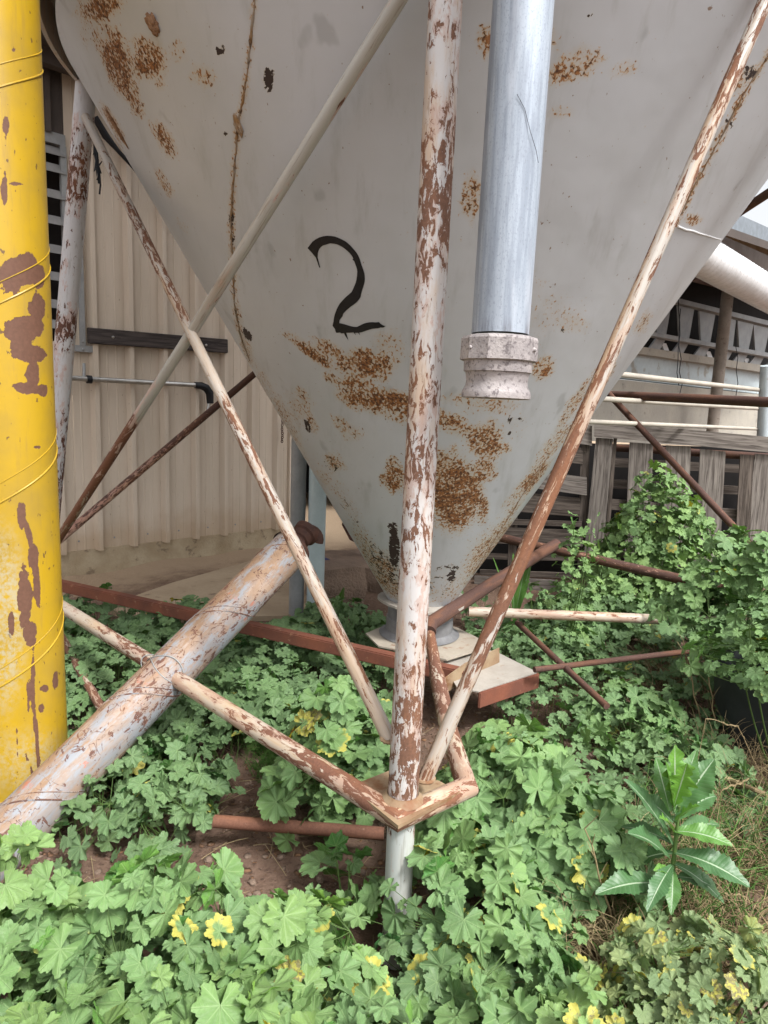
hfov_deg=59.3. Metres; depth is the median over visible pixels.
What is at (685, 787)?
sow thistle
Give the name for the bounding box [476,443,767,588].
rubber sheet
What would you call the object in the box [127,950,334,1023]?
mallow plant
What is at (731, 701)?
plastic tub
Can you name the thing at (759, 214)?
sky
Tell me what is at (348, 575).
concrete block
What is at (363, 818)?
mallow plant
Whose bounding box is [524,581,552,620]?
mallow plant
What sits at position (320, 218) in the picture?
feed silo
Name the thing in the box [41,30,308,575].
farm shed
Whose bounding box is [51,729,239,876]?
mallow plant
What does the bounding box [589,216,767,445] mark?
cattle shed
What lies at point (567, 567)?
mallow plant
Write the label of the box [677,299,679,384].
loose wire
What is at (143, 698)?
leaning tube
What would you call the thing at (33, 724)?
yellow tube
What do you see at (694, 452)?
rusty rod
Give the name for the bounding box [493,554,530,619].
dock seedling
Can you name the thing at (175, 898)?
mallow plant
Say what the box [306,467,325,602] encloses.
drain pipe
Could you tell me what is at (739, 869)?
grass stem
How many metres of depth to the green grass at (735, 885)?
2.11 m
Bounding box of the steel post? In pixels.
[289,438,306,616]
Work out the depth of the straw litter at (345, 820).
2.40 m
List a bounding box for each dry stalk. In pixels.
[584,816,613,928]
[677,632,702,721]
[699,657,718,736]
[746,901,767,941]
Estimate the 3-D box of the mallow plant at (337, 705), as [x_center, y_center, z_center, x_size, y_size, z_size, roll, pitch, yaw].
[-0.153,0.872,2.478,0.572,0.556,0.623,2,9,0]
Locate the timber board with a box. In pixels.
[87,327,227,352]
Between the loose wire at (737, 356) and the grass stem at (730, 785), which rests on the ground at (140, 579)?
the grass stem at (730, 785)
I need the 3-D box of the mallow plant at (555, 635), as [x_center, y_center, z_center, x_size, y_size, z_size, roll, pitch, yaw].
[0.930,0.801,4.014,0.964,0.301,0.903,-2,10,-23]
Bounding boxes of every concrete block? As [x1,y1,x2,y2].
[305,558,366,606]
[325,550,364,559]
[332,559,383,593]
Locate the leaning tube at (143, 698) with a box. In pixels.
[0,520,323,881]
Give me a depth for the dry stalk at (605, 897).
1.89 m
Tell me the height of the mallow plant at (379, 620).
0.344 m
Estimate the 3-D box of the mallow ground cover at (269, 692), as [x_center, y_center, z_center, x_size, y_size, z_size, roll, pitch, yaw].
[-1.119,0.793,3.321,2.507,0.357,2.406,2,9,0]
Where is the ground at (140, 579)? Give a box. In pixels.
[0,395,767,1023]
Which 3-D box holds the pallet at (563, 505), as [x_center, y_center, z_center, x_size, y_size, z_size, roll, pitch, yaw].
[1.249,0.050,5.710,0.960,1.634,0.155,5,9,16]
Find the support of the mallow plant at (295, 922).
on the ground at (140, 579)
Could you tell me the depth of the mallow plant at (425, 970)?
1.64 m
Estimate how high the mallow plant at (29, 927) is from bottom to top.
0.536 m
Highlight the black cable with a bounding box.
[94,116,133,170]
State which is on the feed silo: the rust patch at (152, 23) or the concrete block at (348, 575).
the rust patch at (152, 23)
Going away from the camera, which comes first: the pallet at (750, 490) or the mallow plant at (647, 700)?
the mallow plant at (647, 700)
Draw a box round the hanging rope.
[93,130,101,193]
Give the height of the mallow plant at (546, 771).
0.526 m
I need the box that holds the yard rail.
[589,365,767,436]
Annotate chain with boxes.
[281,419,283,442]
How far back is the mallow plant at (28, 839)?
1.50 m
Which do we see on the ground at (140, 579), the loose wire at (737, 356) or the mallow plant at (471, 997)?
the mallow plant at (471, 997)
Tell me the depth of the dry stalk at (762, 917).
1.81 m
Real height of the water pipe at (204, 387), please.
0.357 m
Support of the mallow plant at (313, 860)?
on the ground at (140, 579)
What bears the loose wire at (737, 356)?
hanging from the cattle shed at (725, 291)
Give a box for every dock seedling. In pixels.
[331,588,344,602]
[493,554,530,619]
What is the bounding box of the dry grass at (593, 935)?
[473,627,767,1023]
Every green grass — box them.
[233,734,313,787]
[504,747,767,968]
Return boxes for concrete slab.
[108,561,306,624]
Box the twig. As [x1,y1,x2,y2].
[725,777,767,796]
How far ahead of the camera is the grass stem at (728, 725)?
2.45 m
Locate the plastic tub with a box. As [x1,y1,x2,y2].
[711,650,767,757]
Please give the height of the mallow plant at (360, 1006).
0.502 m
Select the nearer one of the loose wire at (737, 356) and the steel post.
the steel post
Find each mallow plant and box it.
[0,820,113,1006]
[0,843,330,1023]
[0,867,177,1018]
[0,944,195,1023]
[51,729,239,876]
[103,753,245,863]
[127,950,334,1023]
[199,887,395,1023]
[248,979,440,1023]
[256,674,391,852]
[297,746,388,825]
[299,596,385,645]
[299,829,382,932]
[343,800,573,1008]
[372,902,518,1023]
[412,713,646,920]
[427,916,587,1023]
[470,718,543,800]
[476,619,639,700]
[480,764,666,921]
[484,878,590,998]
[506,964,634,1023]
[513,584,682,659]
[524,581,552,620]
[543,511,606,657]
[564,678,715,766]
[565,909,767,1023]
[574,459,752,632]
[597,964,667,1023]
[598,716,766,804]
[643,523,767,665]
[676,596,767,763]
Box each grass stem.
[639,865,767,902]
[690,778,748,904]
[698,718,759,770]
[699,891,763,909]
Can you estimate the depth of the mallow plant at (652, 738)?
2.75 m
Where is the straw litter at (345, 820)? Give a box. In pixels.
[54,647,767,990]
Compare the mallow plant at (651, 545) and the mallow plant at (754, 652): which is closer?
the mallow plant at (754, 652)
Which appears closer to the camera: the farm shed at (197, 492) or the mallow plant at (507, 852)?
the mallow plant at (507, 852)
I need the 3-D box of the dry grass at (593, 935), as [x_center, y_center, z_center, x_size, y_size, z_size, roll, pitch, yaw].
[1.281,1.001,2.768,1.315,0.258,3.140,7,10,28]
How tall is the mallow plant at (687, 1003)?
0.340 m
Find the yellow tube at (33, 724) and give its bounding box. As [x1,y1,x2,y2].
[0,0,67,802]
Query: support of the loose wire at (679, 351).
hanging from the cattle shed at (725, 291)
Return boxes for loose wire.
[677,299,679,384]
[678,309,681,392]
[735,320,737,394]
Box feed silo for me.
[40,0,767,969]
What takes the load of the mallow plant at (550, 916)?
on the ground at (140, 579)
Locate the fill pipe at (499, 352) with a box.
[460,0,554,399]
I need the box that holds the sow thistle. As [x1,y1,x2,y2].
[595,745,749,920]
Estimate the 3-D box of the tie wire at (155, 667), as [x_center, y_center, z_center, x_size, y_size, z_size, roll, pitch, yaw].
[-0.859,0.630,2.643,0.126,0.187,0.252,-4,11,-35]
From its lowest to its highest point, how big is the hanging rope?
0.328 m
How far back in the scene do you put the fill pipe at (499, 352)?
1.46 m
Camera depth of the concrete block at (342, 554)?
6.23 m
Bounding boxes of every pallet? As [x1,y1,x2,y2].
[474,425,591,591]
[583,424,767,575]
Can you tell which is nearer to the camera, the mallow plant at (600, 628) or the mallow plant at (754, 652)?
the mallow plant at (754, 652)
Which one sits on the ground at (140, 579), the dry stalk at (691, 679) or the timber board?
the dry stalk at (691, 679)
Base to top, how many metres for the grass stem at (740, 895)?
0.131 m
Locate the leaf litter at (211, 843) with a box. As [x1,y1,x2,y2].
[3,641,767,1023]
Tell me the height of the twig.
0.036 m
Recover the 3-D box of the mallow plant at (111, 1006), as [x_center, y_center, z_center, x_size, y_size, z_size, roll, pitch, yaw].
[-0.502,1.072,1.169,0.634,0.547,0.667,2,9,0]
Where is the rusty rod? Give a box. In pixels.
[612,444,767,458]
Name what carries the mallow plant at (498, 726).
on the ground at (140, 579)
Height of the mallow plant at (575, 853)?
0.437 m
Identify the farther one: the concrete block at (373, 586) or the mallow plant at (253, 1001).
the concrete block at (373, 586)
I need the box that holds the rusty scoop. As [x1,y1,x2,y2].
[342,522,353,541]
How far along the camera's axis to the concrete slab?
5.16 m
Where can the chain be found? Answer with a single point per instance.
(282, 431)
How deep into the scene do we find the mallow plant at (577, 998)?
1.46 m
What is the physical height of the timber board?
0.148 m
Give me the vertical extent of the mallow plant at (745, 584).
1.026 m
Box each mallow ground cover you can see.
[50,582,394,840]
[460,590,767,845]
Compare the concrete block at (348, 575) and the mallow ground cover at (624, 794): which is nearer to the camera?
the mallow ground cover at (624, 794)
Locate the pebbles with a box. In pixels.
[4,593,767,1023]
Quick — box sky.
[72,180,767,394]
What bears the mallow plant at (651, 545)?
on the ground at (140, 579)
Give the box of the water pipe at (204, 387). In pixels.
[72,363,213,409]
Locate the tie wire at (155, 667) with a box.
[141,654,183,693]
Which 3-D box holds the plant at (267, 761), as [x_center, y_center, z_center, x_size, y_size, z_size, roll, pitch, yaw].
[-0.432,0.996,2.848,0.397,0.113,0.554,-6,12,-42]
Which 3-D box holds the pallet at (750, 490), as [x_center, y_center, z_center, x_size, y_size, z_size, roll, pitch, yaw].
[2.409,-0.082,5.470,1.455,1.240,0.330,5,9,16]
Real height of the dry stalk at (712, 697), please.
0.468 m
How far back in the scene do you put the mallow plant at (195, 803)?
2.27 m
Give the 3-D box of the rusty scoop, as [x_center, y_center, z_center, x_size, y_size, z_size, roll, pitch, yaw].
[-0.291,-0.339,6.069,0.498,1.312,0.150,2,9,0]

